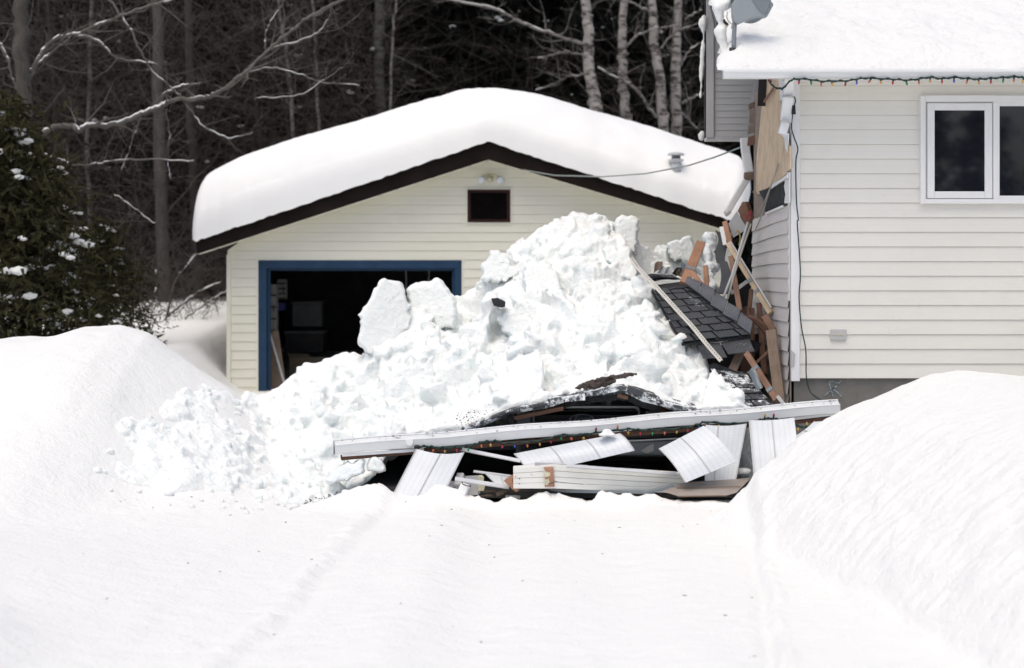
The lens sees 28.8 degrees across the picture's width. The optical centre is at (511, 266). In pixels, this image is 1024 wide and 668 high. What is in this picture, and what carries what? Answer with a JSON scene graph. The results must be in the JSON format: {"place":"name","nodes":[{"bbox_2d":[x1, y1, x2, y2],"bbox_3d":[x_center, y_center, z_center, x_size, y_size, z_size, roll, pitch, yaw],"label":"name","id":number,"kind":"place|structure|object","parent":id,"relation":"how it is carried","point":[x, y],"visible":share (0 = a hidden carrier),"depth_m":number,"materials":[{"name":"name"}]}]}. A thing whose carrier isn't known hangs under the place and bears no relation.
{"place":"outdoors","nodes":[
{"label":"outdoors","id":0,"kind":"place"},
{"bbox_2d":[0,295,1023,667],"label":"snow ground","id":1,"kind":"structure","parent":0,"point":[884,531],"depth_m":11.60,"materials":[{"name":"white snow"}]},
{"bbox_2d":[0,8,93,211],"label":"spruce tree","id":2,"kind":"object","parent":1,"relation":"on","point":[6,28],"visible":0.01,"depth_m":42.05,"materials":[{"name":"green plant"}]},
{"bbox_2d":[32,0,101,280],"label":"sapling","id":3,"kind":"object","parent":1,"relation":"on","point":[53,62],"visible":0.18,"depth_m":36.47,"materials":[{"name":"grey plant"}]},
{"bbox_2d":[0,145,145,336],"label":"evergreen","id":4,"kind":"object","parent":1,"relation":"on","point":[54,259],"visible":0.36,"depth_m":24.33,"materials":[{"name":"green plant"}]},
{"bbox_2d":[0,0,156,294],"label":"spruce tree","id":5,"kind":"object","parent":1,"relation":"on","point":[43,45],"visible":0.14,"depth_m":38.84,"materials":[{"name":"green plant"}]},
{"bbox_2d":[0,86,165,343],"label":"evergreen","id":6,"kind":"object","parent":1,"relation":"on","point":[13,124],"visible":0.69,"depth_m":23.37,"materials":[{"name":"green plant"}]},
{"bbox_2d":[66,0,150,278],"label":"sapling","id":7,"kind":"object","parent":1,"relation":"on","point":[89,100],"visible":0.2,"depth_m":36.16,"materials":[{"name":"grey plant"}]},
{"bbox_2d":[42,214,179,342],"bbox_3d":[-5.317,0.577,25.944,2.642,2.523,2.690,0,0,-25],"label":"evergreen","id":8,"kind":"object","parent":1,"relation":"on","point":[108,242],"visible":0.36,"depth_m":25.92,"materials":[{"name":"green plant"}]},
{"bbox_2d":[42,0,189,294],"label":"spruce tree","id":9,"kind":"object","parent":1,"relation":"on","point":[72,148],"visible":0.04,"depth_m":40.18,"materials":[{"name":"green plant"}]},
{"bbox_2d":[104,0,236,302],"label":"broadleaf tree","id":10,"kind":"object","parent":1,"relation":"on","point":[162,198],"visible":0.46,"depth_m":34.42,"materials":[{"name":"grey plant"}]},
{"bbox_2d":[126,246,226,320],"bbox_3d":[-5.189,0.449,31.042,2.053,1.744,2.340,0,0,-15],"label":"shrub","id":11,"kind":"object","parent":1,"relation":"on","point":[189,262],"visible":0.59,"depth_m":30.64,"materials":[{"name":"brown plant"}]},
{"bbox_2d":[57,0,296,297],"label":"spruce tree","id":12,"kind":"object","parent":1,"relation":"on","point":[224,29],"visible":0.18,"depth_m":37.64,"materials":[{"name":"brown plant"}]},
{"bbox_2d":[0,0,372,296],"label":"broadleaf tree","id":13,"kind":"object","parent":1,"relation":"on","point":[24,73],"visible":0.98,"depth_m":25.48,"materials":[{"name":"grey plant"}]},
{"bbox_2d":[127,0,246,298],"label":"broadleaf tree","id":14,"kind":"object","parent":1,"relation":"on","point":[195,148],"visible":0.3,"depth_m":35.94,"materials":[{"name":"grey plant"}]},
{"bbox_2d":[148,0,327,289],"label":"spruce tree","id":15,"kind":"object","parent":1,"relation":"on","point":[247,46],"visible":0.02,"depth_m":41.82,"materials":[{"name":"black plant"}]},
{"bbox_2d":[210,0,307,150],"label":"sapling","id":16,"kind":"object","parent":1,"relation":"on","point":[254,74],"visible":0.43,"depth_m":35.88,"materials":[{"name":"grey plant"}]},
{"bbox_2d":[230,0,343,141],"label":"sapling","id":17,"kind":"object","parent":1,"relation":"on","point":[291,100],"visible":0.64,"depth_m":35.28,"materials":[{"name":"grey plant"}]},
{"bbox_2d":[290,0,344,131],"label":"sapling","id":18,"kind":"object","parent":1,"relation":"on","point":[316,76],"visible":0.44,"depth_m":35.59,"materials":[{"name":"grey plant"}]},
{"bbox_2d":[267,0,369,138],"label":"broadleaf tree","id":19,"kind":"object","parent":1,"relation":"on","point":[309,76],"visible":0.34,"depth_m":36.94,"materials":[{"name":"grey plant"}]},
{"bbox_2d":[203,0,488,294],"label":"spruce tree","id":20,"kind":"object","parent":1,"relation":"on","point":[427,93],"visible":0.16,"depth_m":37.63,"materials":[{"name":"black plant"}]},
{"bbox_2d":[265,0,438,147],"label":"spruce tree","id":21,"kind":"object","parent":1,"relation":"on","point":[361,1],"visible":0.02,"depth_m":41.26,"materials":[{"name":"black plant"}]},
{"bbox_2d":[0,0,753,317],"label":"undergrowth","id":22,"kind":"object","parent":1,"relation":"on","point":[245,140],"visible":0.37,"depth_m":35.46,"materials":[{"name":"brown plant"}]},
{"bbox_2d":[361,0,439,116],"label":"sapling","id":23,"kind":"object","parent":1,"relation":"on","point":[391,61],"visible":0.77,"depth_m":34.99,"materials":[{"name":"grey plant"}]},
{"bbox_2d":[351,0,466,114],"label":"broadleaf tree","id":24,"kind":"object","parent":1,"relation":"on","point":[378,84],"visible":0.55,"depth_m":36.43,"materials":[{"name":"grey plant"}]},
{"bbox_2d":[366,15,453,97],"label":"spruce tree","id":25,"kind":"object","parent":1,"relation":"on","point":[424,73],"visible":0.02,"depth_m":45.32,"materials":[{"name":"black plant"}]},
{"bbox_2d":[93,214,752,515],"bbox_3d":[-0.775,1.127,18.170,5.860,3.237,8.069,0,0,0],"label":"snow pile","id":26,"kind":"object","parent":1,"relation":"on","point":[597,315],"visible":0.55,"depth_m":16.46,"materials":[{"name":"white snow"}]},
{"bbox_2d":[294,352,362,385],"bbox_3d":[-1.631,0.935,17.878,0.654,0.341,0.740,0,0,0],"label":"snow block","id":27,"kind":"object","parent":26,"relation":"on","point":[348,360],"depth_m":17.70,"materials":[{"name":"white"}]},
{"bbox_2d":[326,459,364,483],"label":"snow block","id":28,"kind":"object","parent":26,"relation":"on","point":[346,471],"depth_m":15.17,"materials":[{"name":"snow"}]},
{"bbox_2d":[340,414,833,463],"bbox_3d":[0.631,1.331,15.516,3.922,0.360,0.122,0,0,-7],"label":"fascia board","id":29,"kind":"object","parent":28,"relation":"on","point":[798,420],"visible":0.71,"depth_m":15.42,"materials":[{"name":"wood"}]},
{"bbox_2d":[333,399,839,454],"bbox_3d":[0.605,1.242,15.484,3.984,0.389,0.148,0,0,-7],"label":"fallen gutter","id":30,"kind":"object","parent":29,"relation":"on","point":[533,430],"visible":1,"depth_m":15.43,"materials":[{"name":"white metal"}]},
{"bbox_2d":[414,413,814,452],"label":"string lights","id":31,"kind":"object","parent":30,"relation":"hanging from","point":[576,435],"visible":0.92,"depth_m":15.39,"materials":[{"name":"multicoloured"}]},
{"bbox_2d":[749,418,796,473],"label":"soffit panel","id":32,"kind":"structure","parent":29,"relation":"attached to","point":[770,440],"depth_m":15.33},
{"bbox_2d":[367,457,385,472],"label":"snow block","id":33,"kind":"object","parent":26,"relation":"on","point":[376,464],"depth_m":15.21,"materials":[{"name":"white"}]},
{"bbox_2d":[357,278,411,354],"bbox_3d":[-1.142,0.476,17.941,0.490,0.745,0.796,0,0,0],"label":"snow block","id":34,"kind":"object","parent":26,"relation":"on","point":[384,315],"depth_m":17.74,"materials":[{"name":"white snow"}]},
{"bbox_2d":[403,307,434,332],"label":"snow block","id":35,"kind":"object","parent":26,"relation":"on","point":[419,316],"depth_m":17.92,"materials":[{"name":"white"}]},
{"bbox_2d":[406,277,457,329],"bbox_3d":[-0.734,0.368,18.317,0.482,0.538,0.668,0,0,0],"label":"snow block","id":36,"kind":"object","parent":35,"relation":"on","point":[435,297],"depth_m":18.09,"materials":[{"name":"white snow"}]},
{"bbox_2d":[480,250,518,283],"bbox_3d":[-0.102,0.002,18.607,0.386,0.317,0.598,0,0,0],"label":"snow block","id":37,"kind":"object","parent":26,"relation":"on","point":[496,266],"depth_m":18.36,"materials":[{"name":"white"}]},
{"bbox_2d":[497,308,540,335],"bbox_3d":[0.072,0.505,17.231,0.404,0.296,0.547,0,0,0],"label":"snow block","id":38,"kind":"object","parent":26,"relation":"on","point":[512,321],"depth_m":17.05,"materials":[{"name":"white"}]},
{"bbox_2d":[506,233,538,262],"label":"snow block","id":39,"kind":"object","parent":26,"relation":"on","point":[513,249],"depth_m":18.59,"materials":[{"name":"white"}]},
{"bbox_2d":[522,259,561,295],"bbox_3d":[0.268,0.140,18.003,0.358,0.416,0.785,0,0,0],"label":"snow block","id":40,"kind":"object","parent":26,"relation":"on","point":[542,274],"depth_m":17.80,"materials":[{"name":"white"}]},
{"bbox_2d":[461,384,696,429],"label":"carport roof","id":41,"kind":"structure","parent":26,"relation":"on","point":[644,398],"depth_m":15.64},
{"bbox_2d":[514,405,563,419],"bbox_3d":[0.212,1.153,15.710,0.399,0.121,0.037,0,0,9],"label":"lumber","id":42,"kind":"object","parent":41,"relation":"attached to","point":[538,412],"visible":1,"depth_m":15.70,"materials":[{"name":"wood"}]},
{"bbox_2d":[575,372,636,389],"bbox_3d":[0.736,0.896,15.586,0.488,0.140,0.065,0,0,0],"label":"bark board","id":43,"kind":"object","parent":41,"relation":"on","point":[610,377],"visible":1,"depth_m":15.57,"materials":[{"name":"wood"}]},
{"bbox_2d":[582,380,615,389],"bbox_3d":[0.682,0.923,15.564,0.266,0.082,0.066,0,0,0],"label":"bark board","id":44,"kind":"object","parent":43,"relation":"on","point":[593,385],"visible":1,"depth_m":15.55,"materials":[{"name":"wood"}]},
{"bbox_2d":[560,211,614,230],"bbox_3d":[0.721,-0.363,18.897,0.543,0.330,0.785,0,0,0],"label":"snow block","id":45,"kind":"object","parent":26,"relation":"on","point":[579,218],"depth_m":18.66,"materials":[{"name":"white"}]},
{"bbox_2d":[603,245,639,279],"bbox_3d":[0.993,-0.029,18.090,0.340,0.336,0.666,0,0,0],"label":"snow block","id":46,"kind":"object","parent":26,"relation":"on","point":[628,269],"depth_m":17.88,"materials":[{"name":"white"}]},
{"bbox_2d":[614,215,639,253],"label":"snow block","id":47,"kind":"object","parent":26,"relation":"on","point":[624,225],"depth_m":18.57,"materials":[{"name":"white"}]},
{"bbox_2d":[630,257,722,361],"bbox_3d":[1.347,0.347,16.908,0.120,0.865,1.512,0,0,-26],"label":"metal strip","id":48,"kind":"object","parent":26,"relation":"on","point":[678,311],"visible":1,"depth_m":16.74,"materials":[{"name":"white metal"}]},
{"bbox_2d":[667,235,694,261],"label":"snow block","id":49,"kind":"object","parent":26,"relation":"on","point":[682,249],"depth_m":19.23,"materials":[{"name":"white"}]},
{"bbox_2d":[651,276,761,358],"bbox_3d":[1.563,0.421,16.908,0.674,0.680,1.295,0,0,-38],"label":"shingled roof section","id":50,"kind":"object","parent":26,"relation":"on","point":[708,318],"visible":0.97,"depth_m":16.79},
{"bbox_2d":[648,261,683,280],"bbox_3d":[1.365,0.041,17.609,0.336,0.179,0.290,0,0,0],"label":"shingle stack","id":51,"kind":"object","parent":50,"relation":"on","point":[678,271],"visible":0.92,"depth_m":17.71,"materials":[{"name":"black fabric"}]},
{"bbox_2d":[679,240,705,283],"bbox_3d":[1.601,-0.032,17.650,0.101,0.416,0.569,0,0,21],"label":"lumber","id":52,"kind":"object","parent":50,"relation":"on","point":[693,260],"visible":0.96,"depth_m":17.65,"materials":[{"name":"brown wood"}]},
{"bbox_2d":[743,350,778,402],"bbox_3d":[2.029,0.893,16.200,0.072,0.404,0.564,0,0,-20],"label":"lumber","id":53,"kind":"object","parent":50,"relation":"attached to","point":[771,391],"visible":0.99,"depth_m":16.16,"materials":[{"name":"brown wood"}]},
{"bbox_2d":[709,363,771,406],"bbox_3d":[1.846,0.966,16.171,0.369,0.342,0.708,0,0,-7],"label":"shingled roof section","id":54,"kind":"object","parent":26,"relation":"on","point":[743,381],"visible":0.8,"depth_m":16.18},
{"bbox_2d":[729,353,743,370],"bbox_3d":[1.871,0.780,16.550,0.079,0.212,0.189,0,0,43],"label":"lumber","id":55,"kind":"object","parent":54,"relation":"on","point":[736,362],"visible":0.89,"depth_m":16.52,"materials":[{"name":"wood"}]},
{"bbox_2d":[394,449,463,496],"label":"soffit panel","id":56,"kind":"structure","parent":1,"relation":"on","point":[424,472],"depth_m":15.09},
{"bbox_2d":[195,141,731,390],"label":"garage","id":57,"kind":"structure","parent":1,"relation":"on","point":[451,221],"depth_m":26.59,"materials":[{"name":"beige plastic"}]},
{"bbox_2d":[271,284,277,330],"bbox_3d":[-3.329,0.569,27.727,0.131,0.651,0.345,0,0,0],"label":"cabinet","id":58,"kind":"object","parent":57,"relation":"in","point":[274,306],"visible":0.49,"depth_m":27.60,"materials":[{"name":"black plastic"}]},
{"bbox_2d":[271,330,284,388],"bbox_3d":[-3.203,1.345,27.000,0.172,0.970,0.388,0,0,-37],"label":"leaning board","id":59,"kind":"object","parent":57,"relation":"on","point":[276,380],"visible":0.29,"depth_m":26.99,"materials":[{"name":"wood"}]},
{"bbox_2d":[276,279,287,298],"bbox_3d":[-3.295,0.323,28.527,0.141,0.286,0.345,0,0,0],"label":"cabinet","id":60,"kind":"object","parent":57,"relation":"in","point":[282,288],"visible":0.81,"depth_m":28.40,"materials":[{"name":"black plastic"}]},
{"bbox_2d":[284,330,326,351],"bbox_3d":[-3.059,1.103,29.585,0.596,0.318,0.630,0,0,0],"label":"workbench","id":61,"kind":"object","parent":57,"relation":"in","point":[305,340],"visible":1,"depth_m":29.30,"materials":[{"name":"black"}]},
{"bbox_2d":[291,301,325,325],"bbox_3d":[-3.036,0.700,29.695,0.477,0.372,0.450,0,0,0],"label":"storage tote","id":62,"kind":"object","parent":61,"relation":"on","point":[307,313],"visible":1,"depth_m":29.50,"materials":[{"name":"plastic"}]},
{"bbox_2d":[288,354,332,376],"bbox_3d":[-2.852,1.490,28.410,0.618,0.518,0.580,0,0,0],"label":"cardboard box","id":63,"kind":"object","parent":57,"relation":"in","point":[296,361],"visible":0.37,"depth_m":28.20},
{"bbox_2d":[192,88,750,241],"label":"roof snow","id":64,"kind":"structure","parent":57,"relation":"on","point":[252,187],"depth_m":26.29,"materials":[{"name":"white snow"}]},
{"bbox_2d":[667,152,684,170],"bbox_3d":[2.171,-1.389,26.365,0.232,0.255,0.232,0,0,0],"label":"roof vent","id":65,"kind":"object","parent":64,"relation":"on","point":[675,160],"visible":0.98,"depth_m":26.30,"materials":[{"name":"metal"}]},
{"bbox_2d":[478,174,503,183],"bbox_3d":[-0.281,-1.173,26.514,0.352,0.142,0.153,0,0,0],"label":"floodlight","id":66,"kind":"object","parent":57,"relation":"attached to","point":[490,178],"visible":1,"depth_m":26.47,"materials":[{"name":"white plastic"}]},
{"bbox_2d":[506,147,740,176],"bbox_3d":[1.234,-1.208,22.788,0.440,0.341,7.997,0,0,-17],"label":"overhead wire","id":67,"kind":"object","parent":57,"relation":"attached to","point":[640,173],"visible":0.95,"depth_m":22.37,"materials":[{"name":"grey"}]},
{"bbox_2d":[384,0,553,110],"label":"spruce tree","id":68,"kind":"object","parent":1,"relation":"on","point":[435,12],"visible":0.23,"depth_m":38.20,"materials":[{"name":"brown plant"}]},
{"bbox_2d":[465,475,484,494],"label":"white block","id":69,"kind":"object","parent":1,"relation":"on","point":[474,489],"depth_m":15.22,"materials":[{"name":"yellow plastic"}]},
{"bbox_2d":[413,0,567,97],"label":"spruce tree","id":70,"kind":"object","parent":1,"relation":"on","point":[522,14],"visible":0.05,"depth_m":41.08,"materials":[{"name":"black plant"}]},
{"bbox_2d":[431,0,642,112],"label":"birch tree","id":71,"kind":"object","parent":1,"relation":"on","point":[594,102],"visible":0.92,"depth_m":33.94,"materials":[{"name":"grey plant"}]},
{"bbox_2d":[363,450,748,497],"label":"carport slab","id":72,"kind":"structure","parent":1,"relation":"on","point":[389,478],"depth_m":17.00,"materials":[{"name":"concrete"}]},
{"bbox_2d":[513,463,683,493],"bbox_3d":[0.712,1.622,15.144,1.441,0.256,0.363,0,0,-15],"label":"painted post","id":73,"kind":"object","parent":72,"relation":"on","point":[558,478],"visible":0.8,"depth_m":15.10,"materials":[{"name":"beige paint"}]},
{"bbox_2d":[504,475,519,491],"bbox_3d":[0.003,1.636,15.065,0.129,0.127,0.090,0,0,0],"label":"wood chunk","id":74,"kind":"object","parent":73,"relation":"on","point":[508,481],"visible":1,"depth_m":15.02,"materials":[{"name":"wood"}]},
{"bbox_2d":[455,477,508,488],"bbox_3d":[-0.225,1.637,15.063,0.415,0.098,0.030,0,0,-7],"label":"trim strip","id":75,"kind":"object","parent":74,"relation":"on","point":[484,483],"depth_m":15.07,"materials":[{"name":"white paint"}]},
{"bbox_2d":[514,433,634,464],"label":"soffit panel","id":76,"kind":"structure","parent":73,"relation":"on","point":[577,452],"depth_m":15.21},
{"bbox_2d":[460,448,520,462],"bbox_3d":[-0.167,1.444,15.264,0.486,0.103,0.030,0,0,18],"label":"trim strip","id":77,"kind":"object","parent":76,"relation":"attached to","point":[491,455],"depth_m":15.27,"materials":[{"name":"white paint"}]},
{"bbox_2d":[566,464,676,475],"bbox_3d":[0.837,1.543,15.114,0.888,0.113,0.030,0,0,-16],"label":"trim strip","id":78,"kind":"object","parent":73,"relation":"attached to","point":[620,469],"depth_m":15.12,"materials":[{"name":"white paint"}]},
{"bbox_2d":[514,400,690,471],"bbox_3d":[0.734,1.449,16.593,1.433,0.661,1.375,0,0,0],"label":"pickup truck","id":79,"kind":"object","parent":72,"relation":"on","point":[646,448],"visible":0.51,"depth_m":16.03,"materials":[{"name":"black paint"}]},
{"bbox_2d":[481,0,670,132],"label":"spruce tree","id":80,"kind":"object","parent":1,"relation":"on","point":[572,91],"visible":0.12,"depth_m":38.38,"materials":[{"name":"brown plant"}]},
{"bbox_2d":[535,0,746,273],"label":"spruce tree","id":81,"kind":"object","parent":1,"relation":"on","point":[631,5],"visible":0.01,"depth_m":41.32,"materials":[{"name":"black plant"}]},
{"bbox_2d":[596,0,691,120],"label":"birch tree","id":82,"kind":"object","parent":1,"relation":"on","point":[624,109],"visible":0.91,"depth_m":34.53,"materials":[{"name":"grey plant"}]},
{"bbox_2d":[594,0,703,132],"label":"birch tree","id":83,"kind":"object","parent":1,"relation":"on","point":[662,115],"visible":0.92,"depth_m":34.12,"materials":[{"name":"grey plant"}]},
{"bbox_2d":[561,0,753,289],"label":"spruce tree","id":84,"kind":"object","parent":1,"relation":"on","point":[695,34],"visible":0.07,"depth_m":38.71,"materials":[{"name":"plant"}]},
{"bbox_2d":[651,0,703,136],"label":"birch tree","id":85,"kind":"object","parent":1,"relation":"on","point":[676,102],"visible":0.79,"depth_m":34.33,"materials":[{"name":"grey plant"}]},
{"bbox_2d":[664,478,749,496],"bbox_3d":[1.491,1.676,15.105,0.711,0.102,0.342,0,0,-6],"label":"brown panel","id":86,"kind":"object","parent":1,"relation":"on","point":[710,488],"visible":0.97,"depth_m":15.07,"materials":[{"name":"beige wood"}]},
{"bbox_2d":[659,426,736,482],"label":"soffit panel","id":87,"kind":"structure","parent":86,"relation":"on","point":[698,452],"depth_m":15.12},
{"bbox_2d":[705,424,746,480],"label":"soffit panel","id":88,"kind":"structure","parent":86,"relation":"on","point":[731,438],"depth_m":15.42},
{"bbox_2d":[696,27,753,279],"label":"spruce tree","id":89,"kind":"object","parent":1,"relation":"on","point":[750,234],"depth_m":41.16,"materials":[{"name":"plant"}]},
{"bbox_2d":[733,306,754,406],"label":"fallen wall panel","id":90,"kind":"structure","parent":1,"relation":"on","point":[745,366],"depth_m":17.09,"materials":[{"name":"wood"}]},
{"bbox_2d":[727,283,750,306],"bbox_3d":[2.001,0.262,17.565,0.204,0.265,0.030,0,0,0],"label":"felt sheet","id":91,"kind":"object","parent":90,"relation":"attached to","point":[744,292],"visible":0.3,"depth_m":17.55,"materials":[{"name":"black"}]},
{"bbox_2d":[704,0,1023,434],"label":"house","id":92,"kind":"structure","parent":1,"relation":"on","point":[910,200],"depth_m":16.19,"materials":[{"name":"white plastic"}]},
{"bbox_2d":[698,15,707,140],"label":"edge snow","id":93,"kind":"structure","parent":92,"relation":"attached to","point":[702,23],"depth_m":19.16,"materials":[{"name":"snow"}]},
{"bbox_2d":[712,0,730,53],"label":"snow","id":94,"kind":"structure","parent":92,"relation":"on","point":[719,7],"depth_m":16.06,"materials":[{"name":"snow"}]},
{"bbox_2d":[715,230,730,293],"bbox_3d":[1.865,-0.048,17.601,0.128,0.574,1.004,0,0,4],"label":"roofing felt","id":95,"kind":"object","parent":92,"relation":"hanging from","point":[720,252],"visible":0.88,"depth_m":17.58,"materials":[{"name":"paper"}]},
{"bbox_2d":[700,232,719,292],"bbox_3d":[1.774,-0.035,17.829,0.186,0.566,0.671,0,0,0],"label":"snow clump","id":96,"kind":"object","parent":95,"relation":"on","point":[707,257],"visible":0.86,"depth_m":17.80,"materials":[{"name":"snow"}]},
{"bbox_2d":[707,333,759,389],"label":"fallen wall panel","id":97,"kind":"structure","parent":92,"relation":"attached to","point":[726,362],"depth_m":17.70,"materials":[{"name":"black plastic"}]},
{"bbox_2d":[728,255,742,311],"bbox_3d":[1.919,0.147,17.100,0.052,0.493,0.436,0,0,-5],"label":"lumber","id":98,"kind":"object","parent":92,"relation":"attached to","point":[736,288],"visible":0.88,"depth_m":17.05,"materials":[{"name":"wood"}]},
{"bbox_2d":[723,222,748,297],"bbox_3d":[1.928,-0.061,17.150,0.026,0.658,0.407,0,0,39],"label":"board","id":99,"kind":"object","parent":92,"relation":"hanging from","point":[736,259],"visible":1,"depth_m":17.15,"materials":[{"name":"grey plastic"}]},
{"bbox_2d":[723,137,753,216],"bbox_3d":[2.140,-0.846,18.675,0.175,0.761,0.556,0,0,27],"label":"broken downspout","id":100,"kind":"object","parent":92,"relation":"attached to","point":[747,163],"visible":0.99,"depth_m":18.76,"materials":[{"name":"white paint"}]},
{"bbox_2d":[728,202,754,237],"bbox_3d":[2.081,-0.423,17.928,0.132,0.325,0.292,0,0,44],"label":"broken board","id":101,"kind":"object","parent":92,"relation":"attached to","point":[735,223],"visible":0.88,"depth_m":17.86,"materials":[{"name":"brown wood"}]},
{"bbox_2d":[726,0,772,50],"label":"satellite dish","id":102,"kind":"object","parent":92,"relation":"attached to","point":[749,11],"visible":0.98,"depth_m":15.90,"materials":[{"name":"grey paint"}]},
{"bbox_2d":[726,241,773,315],"bbox_3d":[2.058,0.095,17.250,0.077,0.648,0.792,0,0,-22],"label":"lumber","id":103,"kind":"object","parent":92,"relation":"attached to","point":[762,300],"visible":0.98,"depth_m":17.18,"materials":[{"name":"brown wood"}]},
{"bbox_2d":[756,302,766,374],"bbox_3d":[2.126,0.612,16.950,0.051,0.609,0.340,0,0,-2],"label":"lumber","id":104,"kind":"object","parent":92,"relation":"attached to","point":[761,340],"visible":0.8,"depth_m":16.92,"materials":[{"name":"wood"}]},
{"bbox_2d":[766,329,784,403],"bbox_3d":[2.171,0.818,16.425,0.092,0.601,0.402,0,0,-4],"label":"lumber","id":105,"kind":"object","parent":92,"relation":"attached to","point":[774,361],"visible":0.87,"depth_m":16.42,"materials":[{"name":"wood"}]},
{"bbox_2d":[791,96,820,399],"bbox_3d":[2.442,-0.113,15.980,0.466,2.514,0.191,0,0,32],"label":"extension cord","id":106,"kind":"object","parent":92,"relation":"hanging from","point":[793,109],"visible":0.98,"depth_m":16.12,"materials":[{"name":"teal plastic"}]},
{"bbox_2d":[708,0,1023,71],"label":"roof snow","id":107,"kind":"structure","parent":92,"relation":"on","point":[886,34],"depth_m":16.16,"materials":[{"name":"white snow"}]},
{"bbox_2d":[768,75,1023,89],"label":"string lights","id":108,"kind":"object","parent":92,"relation":"hanging from","point":[871,78],"visible":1,"depth_m":15.73,"materials":[{"name":"multicoloured"}]},
{"bbox_2d":[919,95,1023,203],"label":"window","id":109,"kind":"structure","parent":92,"relation":"in","point":[971,147],"depth_m":16.16,"materials":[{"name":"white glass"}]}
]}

